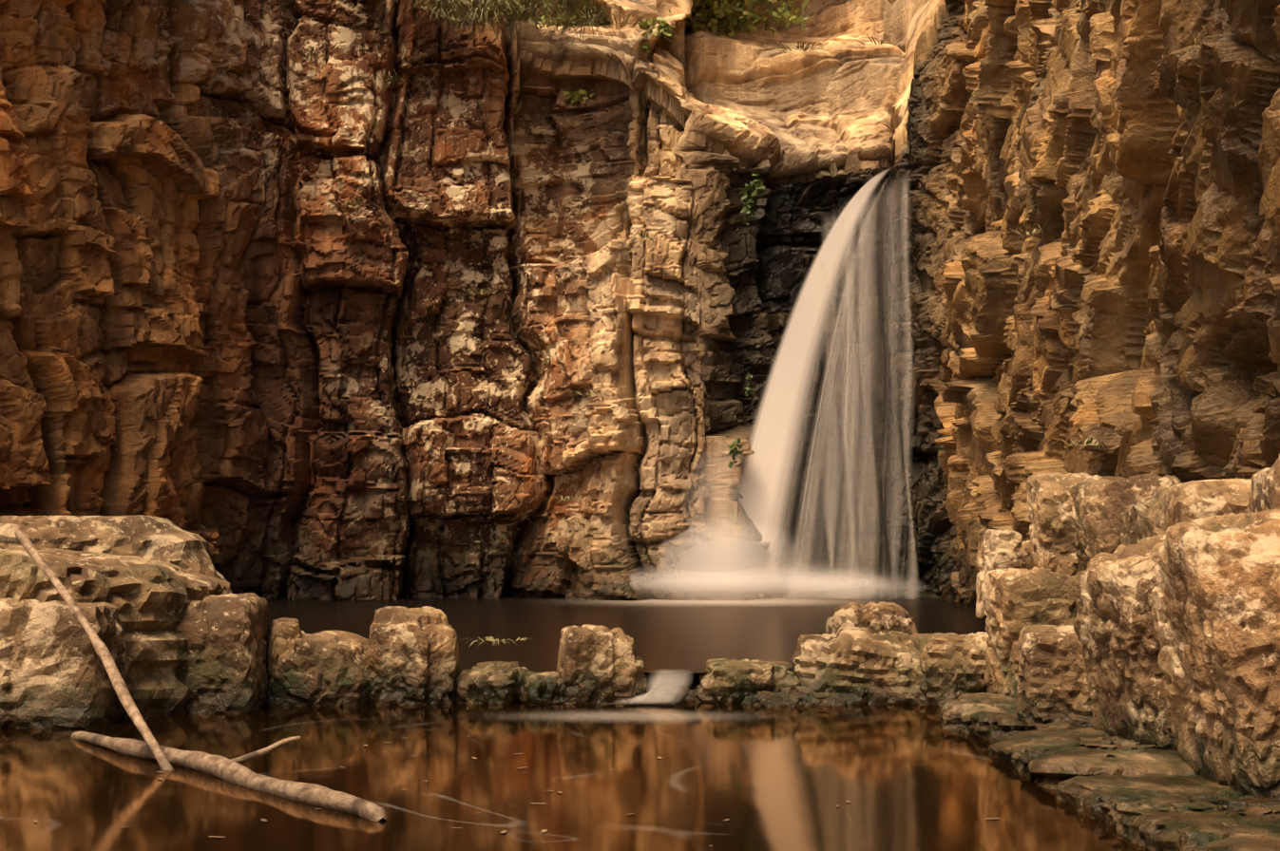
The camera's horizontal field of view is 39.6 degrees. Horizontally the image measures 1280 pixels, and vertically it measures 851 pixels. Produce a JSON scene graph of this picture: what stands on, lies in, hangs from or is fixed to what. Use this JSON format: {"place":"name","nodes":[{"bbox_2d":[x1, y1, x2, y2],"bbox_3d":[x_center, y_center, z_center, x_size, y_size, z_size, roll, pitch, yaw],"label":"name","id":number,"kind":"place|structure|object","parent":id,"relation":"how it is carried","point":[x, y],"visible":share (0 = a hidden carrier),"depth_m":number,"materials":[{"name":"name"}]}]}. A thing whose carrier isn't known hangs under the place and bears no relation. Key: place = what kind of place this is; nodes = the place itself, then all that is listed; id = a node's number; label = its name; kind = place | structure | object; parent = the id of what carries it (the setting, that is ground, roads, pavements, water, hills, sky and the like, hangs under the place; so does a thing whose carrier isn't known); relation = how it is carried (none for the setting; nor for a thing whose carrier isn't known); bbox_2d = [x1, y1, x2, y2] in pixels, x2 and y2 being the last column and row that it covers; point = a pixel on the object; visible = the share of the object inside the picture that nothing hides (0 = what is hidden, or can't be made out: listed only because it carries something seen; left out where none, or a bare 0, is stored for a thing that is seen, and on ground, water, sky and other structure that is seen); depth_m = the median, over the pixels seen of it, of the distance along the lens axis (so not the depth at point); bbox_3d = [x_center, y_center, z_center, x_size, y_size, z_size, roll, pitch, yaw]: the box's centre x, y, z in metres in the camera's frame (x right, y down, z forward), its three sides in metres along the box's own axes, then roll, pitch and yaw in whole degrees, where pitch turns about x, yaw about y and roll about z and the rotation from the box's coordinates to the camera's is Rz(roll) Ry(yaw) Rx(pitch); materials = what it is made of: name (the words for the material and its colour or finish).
{"place":"outdoors","nodes":[
{"label":"outdoors","id":0,"kind":"place"},
{"bbox_2d":[0,699,1150,850],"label":"pool water","id":1,"kind":"structure","parent":0,"point":[906,778],"depth_m":8.31,"materials":[{"name":"brown liquid"}]},
{"bbox_2d":[14,529,173,770],"bbox_3d":[-2.977,1.287,9.684,0.086,1.436,2.412,3,-4,-38],"label":"leaning stick","id":2,"kind":"object","parent":1,"relation":"in","point":[120,687],"visible":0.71,"depth_m":9.52,"materials":[{"name":"brown wood"}]},
{"bbox_2d":[71,731,387,821],"bbox_3d":[-2.143,1.677,8.751,0.149,0.124,3.652,3,-4,-38],"label":"floating log","id":3,"kind":"object","parent":1,"relation":"on","point":[238,774],"visible":0.85,"depth_m":8.28,"materials":[{"name":"brown wood"}]},
{"bbox_2d":[230,736,300,764],"bbox_3d":[-1.908,1.639,8.879,0.453,0.144,0.052,3,-4,-40],"label":"log stub","id":4,"kind":"object","parent":3,"relation":"attached to","point":[245,758],"visible":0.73,"depth_m":8.89,"materials":[{"name":"brown wood"}]},
{"bbox_2d":[0,736,999,846],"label":"floating leaf debris","id":5,"kind":"object","parent":1,"relation":"on","point":[503,831],"visible":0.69,"depth_m":7.46,"materials":[{"name":"brown plant"}]},
{"bbox_2d":[921,454,1279,850],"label":"rocks","id":6,"kind":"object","parent":1,"relation":"in","point":[1117,665],"depth_m":8.77,"materials":[{"name":"beige stone"}]},
{"bbox_2d":[266,596,986,672],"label":"pool water","id":7,"kind":"structure","parent":0,"point":[680,636],"depth_m":19.40,"materials":[{"name":"brown liquid"}]},
{"bbox_2d":[682,441,770,594],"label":"mist","id":8,"kind":"object","parent":7,"relation":"on","point":[726,515],"visible":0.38,"depth_m":25.11,"materials":[{"name":"white liquid"}]},
{"bbox_2d":[649,509,808,601],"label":"mist","id":9,"kind":"object","parent":7,"relation":"on","point":[742,566],"visible":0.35,"depth_m":24.91,"materials":[{"name":"white liquid"}]},
{"bbox_2d":[630,555,892,601],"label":"water foam","id":10,"kind":"object","parent":7,"relation":"on","point":[779,581],"visible":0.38,"depth_m":24.81,"materials":[{"name":"white"}]},
{"bbox_2d":[784,167,905,598],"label":"waterfall wisps","id":11,"kind":"object","parent":7,"relation":"on","point":[828,411],"visible":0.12,"depth_m":25.91,"materials":[{"name":"beige liquid"}]},
{"bbox_2d":[782,568,923,600],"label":"water foam","id":12,"kind":"object","parent":7,"relation":"on","point":[855,585],"visible":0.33,"depth_m":25.31,"materials":[{"name":"white"}]},
{"bbox_2d":[819,175,919,599],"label":"waterfall","id":13,"kind":"structure","parent":7,"relation":"on","point":[889,200],"depth_m":25.80,"materials":[{"name":"beige liquid"}]},
{"bbox_2d":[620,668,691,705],"bbox_3d":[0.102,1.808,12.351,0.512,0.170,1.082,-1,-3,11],"label":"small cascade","id":14,"kind":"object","parent":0,"point":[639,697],"depth_m":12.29,"materials":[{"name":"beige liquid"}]},
{"bbox_2d":[644,672,700,686],"bbox_3d":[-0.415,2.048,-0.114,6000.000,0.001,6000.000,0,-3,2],"label":"small waterfall","id":15,"kind":"structure","parent":0,"point":[694,678],"depth_m":24.23,"materials":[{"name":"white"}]},
{"bbox_2d":[0,515,959,728],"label":"rocks","id":16,"kind":"object","parent":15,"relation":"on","point":[179,626],"visible":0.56,"depth_m":12.06,"materials":[{"name":"brown stone"}]},
{"bbox_2d":[0,0,1279,674],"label":"cliff","id":17,"kind":"structure","parent":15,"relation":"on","point":[247,350],"depth_m":25.45,"materials":[{"name":"brown stone"}]},
{"bbox_2d":[174,0,983,533],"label":"ledge grass tufts","id":18,"kind":"object","parent":17,"relation":"on","point":[692,40],"visible":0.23,"depth_m":27.38,"materials":[{"name":"green plant"}]},
{"bbox_2d":[563,16,675,114],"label":"ledge ferns","id":19,"kind":"object","parent":17,"relation":"on","point":[663,27],"visible":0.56,"depth_m":26.83,"materials":[{"name":"green plant"}]},
{"bbox_2d":[487,0,814,37],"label":"bush","id":20,"kind":"object","parent":17,"relation":"on","point":[726,11],"depth_m":29.00,"materials":[{"name":"green plant"}]},
{"bbox_2d":[263,0,1117,647],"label":"plants","id":21,"kind":"object","parent":17,"relation":"on","point":[582,13],"visible":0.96,"depth_m":25.69,"materials":[{"name":"green plant"}]},
{"bbox_2d":[740,168,764,399],"bbox_3d":[1.592,-2.007,25.083,0.356,3.273,0.246,0,-3,2],"label":"cliff ivy","id":22,"kind":"object","parent":17,"relation":"attached to","point":[752,189],"visible":1,"depth_m":25.15,"materials":[{"name":"green plant"}]},
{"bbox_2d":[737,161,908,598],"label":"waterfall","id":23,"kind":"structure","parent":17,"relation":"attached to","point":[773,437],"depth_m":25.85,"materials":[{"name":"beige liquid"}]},
{"bbox_2d":[725,436,943,468],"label":"crack ferns","id":24,"kind":"object","parent":17,"relation":"attached to","point":[735,452],"visible":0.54,"depth_m":25.09,"materials":[{"name":"green plant"}]}
]}

